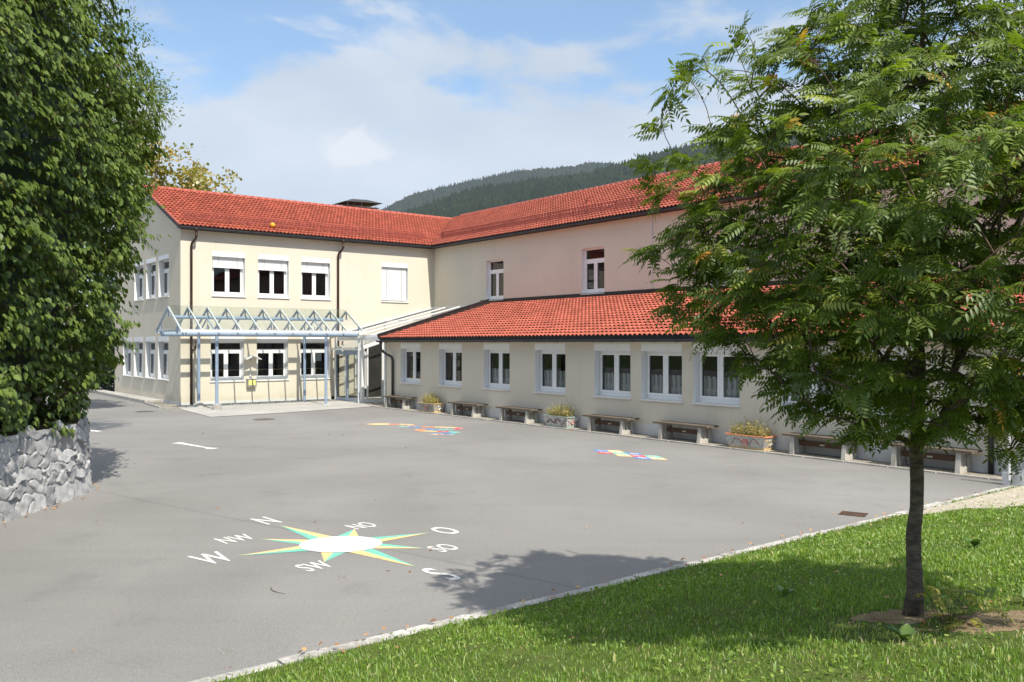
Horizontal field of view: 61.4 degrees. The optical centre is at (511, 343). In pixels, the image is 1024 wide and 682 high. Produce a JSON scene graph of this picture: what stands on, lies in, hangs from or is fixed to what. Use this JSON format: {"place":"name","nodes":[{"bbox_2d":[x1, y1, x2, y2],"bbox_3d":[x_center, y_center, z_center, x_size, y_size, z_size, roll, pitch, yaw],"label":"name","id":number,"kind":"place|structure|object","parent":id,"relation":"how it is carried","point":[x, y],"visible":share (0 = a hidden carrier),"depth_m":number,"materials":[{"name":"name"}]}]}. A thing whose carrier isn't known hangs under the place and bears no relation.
{"place":"outdoors","nodes":[
{"label":"outdoors","id":0,"kind":"place"},
{"bbox_2d":[0,380,1007,681],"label":"yard","id":1,"kind":"structure","parent":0,"point":[106,578],"depth_m":12.43,"materials":[{"name":"grey asphalt"}]},
{"bbox_2d":[0,413,93,523],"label":"stone wall","id":2,"kind":"structure","parent":1,"relation":"on","point":[42,466],"depth_m":13.57,"materials":[{"name":"stone"}]},
{"bbox_2d":[0,0,171,438],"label":"climbing plant","id":3,"kind":"object","parent":2,"relation":"on","point":[55,154],"visible":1,"depth_m":13.52,"materials":[{"name":"green plant"}]},
{"bbox_2d":[53,303,114,390],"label":"shrub","id":4,"kind":"object","parent":1,"relation":"on","point":[104,386],"visible":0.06,"depth_m":46.06,"materials":[{"name":"green plant"}]},
{"bbox_2d":[32,0,184,412],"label":"robinia tree","id":5,"kind":"object","parent":1,"relation":"on","point":[38,398],"visible":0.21,"depth_m":21.55,"materials":[{"name":"green plant"}]},
{"bbox_2d":[64,68,162,410],"bbox_3d":[-14.595,-3.660,30.471,4.178,12.519,4.016,0,0,-37],"label":"broadleaf tree","id":6,"kind":"object","parent":1,"relation":"on","point":[140,215],"visible":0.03,"depth_m":30.49,"materials":[{"name":"green plant"}]},
{"bbox_2d":[90,388,162,402],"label":"raised path","id":7,"kind":"structure","parent":1,"relation":"on","point":[152,400],"depth_m":39.91,"materials":[{"name":"concrete"}]},
{"bbox_2d":[89,389,184,408],"bbox_3d":[-18.713,2.540,40.807,0.724,0.170,17.658,0,0,-39],"label":"path edging","id":8,"kind":"object","parent":1,"relation":"on","point":[138,400],"visible":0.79,"depth_m":38.94,"materials":[{"name":"concrete"}]},
{"bbox_2d":[151,402,176,406],"bbox_3d":[-14.578,2.560,35.922,0.930,0.001,2.950,0,0,-38],"label":"grass paver corner","id":9,"kind":"object","parent":1,"relation":"on","point":[162,404],"depth_m":35.98,"materials":[{"name":"grey concrete"}]},
{"bbox_2d":[136,128,241,193],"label":"autumn tree","id":10,"kind":"object","parent":1,"relation":"on","point":[198,181],"visible":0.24,"depth_m":60.98,"materials":[{"name":"yellow plant"}]},
{"bbox_2d":[174,442,214,448],"bbox_3d":[-8.044,2.596,21.854,1.936,0.001,0.313,0,0,41],"label":"bay mark","id":11,"kind":"object","parent":1,"relation":"on","point":[193,445],"visible":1,"depth_m":21.87,"materials":[{"name":"white paint"}]},
{"bbox_2d":[253,418,273,419],"bbox_3d":[-8.460,2.601,29.400,0.720,0.018,0.720,0,0,0],"label":"manhole cover","id":12,"kind":"object","parent":1,"relation":"on","point":[264,419],"visible":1,"depth_m":29.30,"materials":[{"name":"metal"}]},
{"bbox_2d":[182,400,370,416],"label":"entrance pavement","id":13,"kind":"structure","parent":1,"relation":"on","point":[248,409],"depth_m":34.65,"materials":[{"name":"concrete"}]},
{"bbox_2d":[155,306,365,409],"bbox_3d":[-10.316,0.569,35.894,7.790,4.103,3.230,0,0,-38],"label":"glass canopy","id":14,"kind":"object","parent":13,"relation":"on","point":[198,331],"visible":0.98,"depth_m":35.15,"materials":[{"name":"blue metal"}]},
{"bbox_2d":[187,517,459,579],"bbox_3d":[-2.216,2.595,11.145,4.030,0.006,2.616,0,0,15],"label":"compass rose","id":15,"kind":"object","parent":1,"relation":"on","point":[331,547],"visible":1,"depth_m":11.05,"materials":[{"name":"white paint"}]},
{"bbox_2d":[370,402,383,404],"bbox_3d":[-5.532,2.592,37.037,2.440,0.001,2.500,0,0,-38],"label":"cobble strip","id":16,"kind":"object","parent":1,"relation":"on","point":[379,403],"visible":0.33,"depth_m":37.03,"materials":[{"name":"grey stone"}]},
{"bbox_2d":[331,304,487,404],"bbox_3d":[-4.694,0.392,39.499,5.930,4.417,5.030,0,0,-38],"label":"glass porch","id":17,"kind":"object","parent":1,"relation":"on","point":[370,385],"visible":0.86,"depth_m":38.95,"materials":[{"name":"white paint"}]},
{"bbox_2d":[336,352,346,400],"bbox_3d":[-7.747,1.490,38.997,0.136,2.180,1.080,0,0,-38],"label":"door","id":18,"kind":"structure","parent":17,"relation":"in","point":[337,353],"depth_m":38.71,"materials":[{"name":"grey metal"}]},
{"bbox_2d":[346,352,357,401],"bbox_3d":[-7.068,1.490,38.129,0.136,2.180,1.080,0,0,-38],"label":"door","id":19,"kind":"structure","parent":17,"relation":"in","point":[348,353],"depth_m":38.38,"materials":[{"name":"grey metal"}]},
{"bbox_2d":[370,423,464,434],"bbox_3d":[-2.770,2.594,26.515,1.823,0.004,4.673,0,0,-41],"label":"snake game","id":20,"kind":"object","parent":1,"relation":"on","point":[409,425],"visible":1,"depth_m":25.92,"materials":[{"name":"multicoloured paint"}]},
{"bbox_2d":[3,417,1017,668],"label":"fallen leaves","id":21,"kind":"object","parent":1,"relation":"on","point":[607,577],"visible":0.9,"depth_m":9.12,"materials":[{"name":"brown plant"}]},
{"bbox_2d":[114,99,1023,404],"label":"school building","id":22,"kind":"structure","parent":1,"relation":"on","point":[362,263],"depth_m":38.64,"materials":[{"name":"white paint"}]},
{"bbox_2d":[122,337,131,376],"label":"window","id":23,"kind":"structure","parent":22,"relation":"in","point":[129,338],"depth_m":42.49,"materials":[{"name":"white paint"}]},
{"bbox_2d":[133,337,142,377],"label":"window","id":24,"kind":"structure","parent":22,"relation":"in","point":[139,340],"depth_m":41.03,"materials":[{"name":"white paint"}]},
{"bbox_2d":[134,262,143,300],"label":"window","id":25,"kind":"structure","parent":22,"relation":"in","point":[141,264],"depth_m":41.08,"materials":[{"name":"white paint"}]},
{"bbox_2d":[144,336,154,378],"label":"window","id":26,"kind":"structure","parent":22,"relation":"in","point":[147,339],"depth_m":39.41,"materials":[{"name":"white paint"}]},
{"bbox_2d":[145,257,155,299],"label":"window","id":27,"kind":"structure","parent":22,"relation":"in","point":[152,261],"depth_m":39.36,"materials":[{"name":"white paint"}]},
{"bbox_2d":[157,336,168,380],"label":"window","id":28,"kind":"structure","parent":22,"relation":"in","point":[164,339],"depth_m":37.95,"materials":[{"name":"white paint"}]},
{"bbox_2d":[157,254,168,297],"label":"window","id":29,"kind":"structure","parent":22,"relation":"in","point":[164,258],"depth_m":37.90,"materials":[{"name":"white paint"}]},
{"bbox_2d":[211,337,243,381],"bbox_3d":[-12.240,0.679,36.963,1.510,1.952,0.390,0,0,-38],"label":"window","id":30,"kind":"structure","parent":22,"relation":"in","point":[240,340],"depth_m":37.04,"materials":[{"name":"white paint"}]},
{"bbox_2d":[212,251,244,296],"bbox_3d":[-12.199,-2.936,36.995,1.480,1.922,0.390,0,0,-38],"label":"window","id":31,"kind":"structure","parent":22,"relation":"in","point":[228,259],"depth_m":37.00,"materials":[{"name":"white paint"}]},
{"bbox_2d":[246,378,256,386],"bbox_3d":[-11.300,1.718,37.408,0.420,0.385,0.175,0,0,-38],"label":"post box","id":32,"kind":"object","parent":22,"relation":"attached to","point":[251,382],"visible":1,"depth_m":37.33,"materials":[{"name":"yellow metal"}]},
{"bbox_2d":[244,355,261,359],"bbox_3d":[-11.225,0.618,37.330,0.674,0.203,0.390,0,0,-38],"label":"wall hood","id":33,"kind":"object","parent":22,"relation":"attached to","point":[251,357],"depth_m":37.32,"materials":[{"name":"white paint"}]},
{"bbox_2d":[257,337,288,380],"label":"window","id":34,"kind":"structure","parent":22,"relation":"in","point":[270,352],"depth_m":38.25,"materials":[{"name":"white paint"}]},
{"bbox_2d":[257,254,289,298],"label":"window","id":35,"kind":"structure","parent":22,"relation":"in","point":[266,262],"depth_m":38.24,"materials":[{"name":"white paint"}]},
{"bbox_2d":[301,257,329,299],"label":"window","id":36,"kind":"structure","parent":22,"relation":"in","point":[312,263],"depth_m":39.51,"materials":[{"name":"white paint"}]},
{"bbox_2d":[300,337,330,379],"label":"window","id":37,"kind":"structure","parent":22,"relation":"in","point":[308,339],"depth_m":39.49,"materials":[{"name":"white paint"}]},
{"bbox_2d":[381,262,408,302],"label":"window","id":38,"kind":"structure","parent":22,"relation":"in","point":[400,268],"depth_m":42.00,"materials":[{"name":"white paint"}]},
{"bbox_2d":[489,259,503,300],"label":"window","id":39,"kind":"structure","parent":22,"relation":"in","point":[498,271],"depth_m":39.47,"materials":[{"name":"white paint"}]},
{"bbox_2d":[580,247,603,294],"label":"window","id":40,"kind":"structure","parent":22,"relation":"in","point":[598,260],"depth_m":34.40,"materials":[{"name":"white paint"}]},
{"bbox_2d":[714,232,740,285],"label":"window","id":41,"kind":"structure","parent":22,"relation":"in","point":[718,232],"depth_m":29.51,"materials":[{"name":"white paint"}]},
{"bbox_2d":[188,486,1017,681],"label":"kerb","id":42,"kind":"structure","parent":1,"relation":"on","point":[315,653],"depth_m":8.34,"materials":[{"name":"concrete"}]},
{"bbox_2d":[595,450,666,459],"bbox_3d":[2.716,2.594,20.096,0.764,0.004,2.418,0,0,-38],"label":"hopscotch","id":43,"kind":"object","parent":1,"relation":"on","point":[621,453],"visible":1,"depth_m":20.10,"materials":[{"name":"multicoloured paint"}]},
{"bbox_2d":[371,406,1001,480],"bbox_3d":[1.973,2.588,25.450,0.070,0.050,24.970,0,0,-38],"label":"edging strip","id":44,"kind":"object","parent":1,"relation":"on","point":[926,471],"visible":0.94,"depth_m":21.07,"materials":[{"name":"concrete"}]},
{"bbox_2d":[372,404,1001,478],"bbox_3d":[3.180,2.588,24.613,0.780,0.001,29.800,0,0,-38],"label":"cobble strip","id":45,"kind":"object","parent":1,"relation":"on","point":[972,473],"visible":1,"depth_m":20.60,"materials":[{"name":"grey stone"}]},
{"bbox_2d":[382,395,416,408],"bbox_3d":[-4.505,2.358,34.447,0.520,0.460,1.860,0,0,-39],"label":"bench","id":46,"kind":"object","parent":45,"relation":"on","point":[404,402],"visible":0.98,"depth_m":34.39,"materials":[{"name":"grey concrete"}]},
{"bbox_2d":[417,402,444,412],"bbox_3d":[-3.049,2.419,32.563,0.530,0.348,1.149,0,0,-38],"label":"flower box","id":47,"kind":"object","parent":45,"relation":"on","point":[431,407],"visible":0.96,"depth_m":32.24,"materials":[{"name":"beige concrete"}]},
{"bbox_2d":[418,389,441,403],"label":"dry flowers","id":48,"kind":"object","parent":47,"relation":"on","point":[432,398],"visible":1,"depth_m":32.51,"materials":[{"name":"yellow plant"}]},
{"bbox_2d":[447,401,487,416],"bbox_3d":[-1.588,2.358,30.723,0.520,0.460,1.860,0,0,-38],"label":"bench","id":49,"kind":"object","parent":45,"relation":"on","point":[461,408],"visible":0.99,"depth_m":30.55,"materials":[{"name":"concrete"}]},
{"bbox_2d":[495,406,541,423],"bbox_3d":[0.212,2.358,28.424,0.520,0.460,1.860,0,0,-39],"label":"bench","id":50,"kind":"object","parent":45,"relation":"on","point":[531,414],"visible":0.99,"depth_m":28.25,"materials":[{"name":"concrete"}]},
{"bbox_2d":[543,414,578,427],"bbox_3d":[1.520,2.419,26.768,0.530,0.348,1.150,0,0,-38],"label":"flower box","id":51,"kind":"object","parent":45,"relation":"on","point":[560,421],"visible":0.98,"depth_m":26.47,"materials":[{"name":"white concrete"}]},
{"bbox_2d":[545,398,575,416],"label":"dry flowers","id":52,"kind":"object","parent":51,"relation":"on","point":[563,412],"visible":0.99,"depth_m":26.68,"materials":[{"name":"yellow plant"}]},
{"bbox_2d":[582,414,638,434],"bbox_3d":[2.856,2.358,25.071,0.520,0.460,1.860,0,0,-38],"label":"bench","id":53,"kind":"object","parent":45,"relation":"on","point":[625,424],"visible":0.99,"depth_m":24.97,"materials":[{"name":"concrete"}]},
{"bbox_2d":[652,420,718,443],"bbox_3d":[4.581,2.358,22.878,0.520,0.460,1.860,0,0,-38],"label":"bench","id":54,"kind":"object","parent":45,"relation":"on","point":[703,432],"visible":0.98,"depth_m":22.76,"materials":[{"name":"concrete"}]},
{"bbox_2d":[725,432,777,450],"bbox_3d":[5.878,2.419,21.239,0.530,0.348,1.199,0,0,-38],"label":"flower box","id":55,"kind":"object","parent":45,"relation":"on","point":[752,442],"visible":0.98,"depth_m":20.98,"materials":[{"name":"beige concrete"}]},
{"bbox_2d":[729,416,777,436],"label":"dry flowers","id":56,"kind":"object","parent":55,"relation":"on","point":[749,430],"visible":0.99,"depth_m":21.17,"materials":[{"name":"yellow plant"}]},
{"bbox_2d":[782,432,858,460],"bbox_3d":[7.108,2.358,19.725,0.520,0.460,1.860,0,0,-38],"label":"bench","id":57,"kind":"object","parent":45,"relation":"on","point":[797,444],"visible":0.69,"depth_m":19.85,"materials":[{"name":"concrete"}]},
{"bbox_2d":[888,441,982,473],"bbox_3d":[8.626,2.358,17.790,0.520,0.460,1.860,0,0,-38],"label":"bench","id":58,"kind":"object","parent":45,"relation":"on","point":[961,458],"visible":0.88,"depth_m":17.51,"materials":[{"name":"concrete"}]},
{"bbox_2d":[838,511,867,516],"bbox_3d":[5.180,2.604,13.100,0.380,0.031,0.300,0,0,32],"label":"drain grate","id":59,"kind":"object","parent":1,"relation":"on","point":[856,514],"visible":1,"depth_m":13.07,"materials":[{"name":"metal"}]},
{"bbox_2d":[60,0,1023,323],"label":"sky","id":60,"kind":"structure","parent":0,"point":[331,102],"materials":[{"name":"blue"}]},
{"bbox_2d":[211,485,1023,681],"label":"lawn","id":61,"kind":"structure","parent":0,"point":[830,676],"depth_m":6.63,"materials":[{"name":"plant"}]},
{"bbox_2d":[776,585,794,594],"bbox_3d":[2.514,2.266,7.895,0.169,0.078,0.160,0,0,0],"label":"broadleaf weed","id":62,"kind":"object","parent":61,"relation":"on","point":[783,591],"visible":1,"depth_m":7.89,"materials":[{"name":"green plant"}]},
{"bbox_2d":[619,0,1023,616],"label":"rowan tree","id":63,"kind":"object","parent":61,"relation":"on","point":[828,183],"visible":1,"depth_m":5.82,"materials":[{"name":"green plant"}]},
{"bbox_2d":[884,623,918,641],"bbox_3d":[2.719,2.019,6.003,0.200,0.113,0.169,0,0,0],"label":"broadleaf weed","id":64,"kind":"object","parent":61,"relation":"on","point":[903,631],"visible":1,"depth_m":6.03,"materials":[{"name":"green plant"}]},
{"bbox_2d":[849,609,1023,633],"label":"soil patch","id":65,"kind":"object","parent":61,"relation":"on","point":[992,619],"visible":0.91,"depth_m":6.51,"materials":[{"name":"brown soil"}]},
{"bbox_2d":[914,583,1014,629],"bbox_3d":[3.347,1.966,6.457,0.611,0.310,0.528,0,0,0],"label":"rowan sapling","id":66,"kind":"object","parent":65,"relation":"on","point":[939,595],"visible":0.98,"depth_m":6.40,"materials":[{"name":"green plant"}]},
{"bbox_2d":[923,486,1023,513],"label":"gravel path","id":67,"kind":"structure","parent":61,"relation":"on","point":[1001,496],"depth_m":13.79,"materials":[{"name":"beige gravel"}]},
{"bbox_2d":[963,537,985,545],"bbox_3d":[5.174,2.208,9.610,0.203,0.108,0.234,0,0,0],"label":"broadleaf weed","id":68,"kind":"object","parent":61,"relation":"on","point":[974,542],"visible":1,"depth_m":9.59,"materials":[{"name":"green plant"}]},
{"bbox_3d":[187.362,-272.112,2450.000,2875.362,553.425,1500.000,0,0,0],"label":"hill","id":69,"kind":"structure","parent":0,"visible":0},
{"bbox_2d":[380,161,621,211],"bbox_3d":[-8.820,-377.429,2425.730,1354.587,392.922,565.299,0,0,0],"label":"forest","id":70,"kind":"object","parent":69,"relation":"on","point":[414,200],"visible":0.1,"depth_m":2646.94,"materials":[{"name":"green plant"}]},
{"bbox_3d":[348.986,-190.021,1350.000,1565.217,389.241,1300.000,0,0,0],"label":"hill","id":71,"kind":"structure","parent":0,"visible":0},
{"bbox_2d":[401,128,834,217],"bbox_3d":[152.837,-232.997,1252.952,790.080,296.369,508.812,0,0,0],"label":"forest","id":72,"kind":"object","parent":71,"relation":"on","point":[477,198],"visible":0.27,"depth_m":1373.87,"materials":[{"name":"green plant"}]},
{"label":"ground","id":73,"kind":"structure","parent":0,"visible":0},
{"bbox_2d":[376,274,1023,474],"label":"wing","id":74,"kind":"structure","parent":73,"relation":"on","point":[614,355],"depth_m":26.97,"materials":[{"name":"beige paint"}]},
{"bbox_2d":[400,343,420,384],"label":"window","id":75,"kind":"structure","parent":74,"relation":"in","point":[408,347],"depth_m":34.53,"materials":[{"name":"white paint"}]},
{"bbox_2d":[438,343,461,387],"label":"window","id":76,"kind":"structure","parent":74,"relation":"in","point":[455,348],"depth_m":32.28,"materials":[{"name":"white paint"}]},
{"bbox_2d":[482,343,509,390],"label":"window","id":77,"kind":"structure","parent":74,"relation":"in","point":[500,381],"depth_m":30.08,"materials":[{"name":"white paint"}]},
{"bbox_2d":[533,343,565,394],"bbox_3d":[1.322,0.814,27.770,0.370,1.622,1.560,0,0,-38],"label":"window","id":78,"kind":"structure","parent":74,"relation":"in","point":[554,349],"depth_m":27.85,"materials":[{"name":"white paint"}]},
{"bbox_2d":[593,343,630,399],"bbox_3d":[3.062,0.814,25.565,0.370,1.622,1.560,0,0,-38],"label":"window","id":79,"kind":"structure","parent":74,"relation":"in","point":[616,349],"depth_m":25.62,"materials":[{"name":"white paint"}]},
{"bbox_2d":[639,343,682,402],"bbox_3d":[4.250,0.814,24.056,0.370,1.622,1.560,0,0,-38],"label":"window","id":80,"kind":"structure","parent":74,"relation":"in","point":[665,350],"depth_m":24.11,"materials":[{"name":"white paint"}]},
{"bbox_2d":[691,343,740,406],"bbox_3d":[5.420,0.814,22.571,0.370,1.622,1.560,0,0,-38],"label":"window","id":81,"kind":"structure","parent":74,"relation":"in","point":[711,396],"depth_m":22.65,"materials":[{"name":"white paint"}]},
{"bbox_2d":[783,343,839,413],"bbox_3d":[7.117,0.814,20.420,0.370,1.622,1.560,0,0,-38],"label":"window","id":82,"kind":"structure","parent":74,"relation":"in","point":[788,402],"depth_m":20.47,"materials":[{"name":"white paint"}]},
{"bbox_2d":[859,345,912,417],"bbox_3d":[8.305,0.814,18.912,0.370,1.622,1.560,0,0,-38],"label":"window","id":83,"kind":"structure","parent":74,"relation":"in","point":[884,349],"depth_m":18.81,"materials":[{"name":"white paint"}]},
{"bbox_2d":[1002,434,1023,485],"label":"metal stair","id":84,"kind":"object","parent":73,"relation":"on","point":[1007,477],"visible":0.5,"depth_m":15.69,"materials":[{"name":"metal"}]},
{"label":"gravel band","id":85,"kind":"structure","parent":0,"visible":0},
{"bbox_2d":[177,399,328,406],"bbox_3d":[-10.923,2.565,36.963,6.662,0.080,0.140,0,0,-38],"label":"stone edging","id":86,"kind":"object","parent":85,"relation":"on","point":[254,402],"visible":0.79,"depth_m":36.87,"materials":[{"name":"concrete"}]}
]}

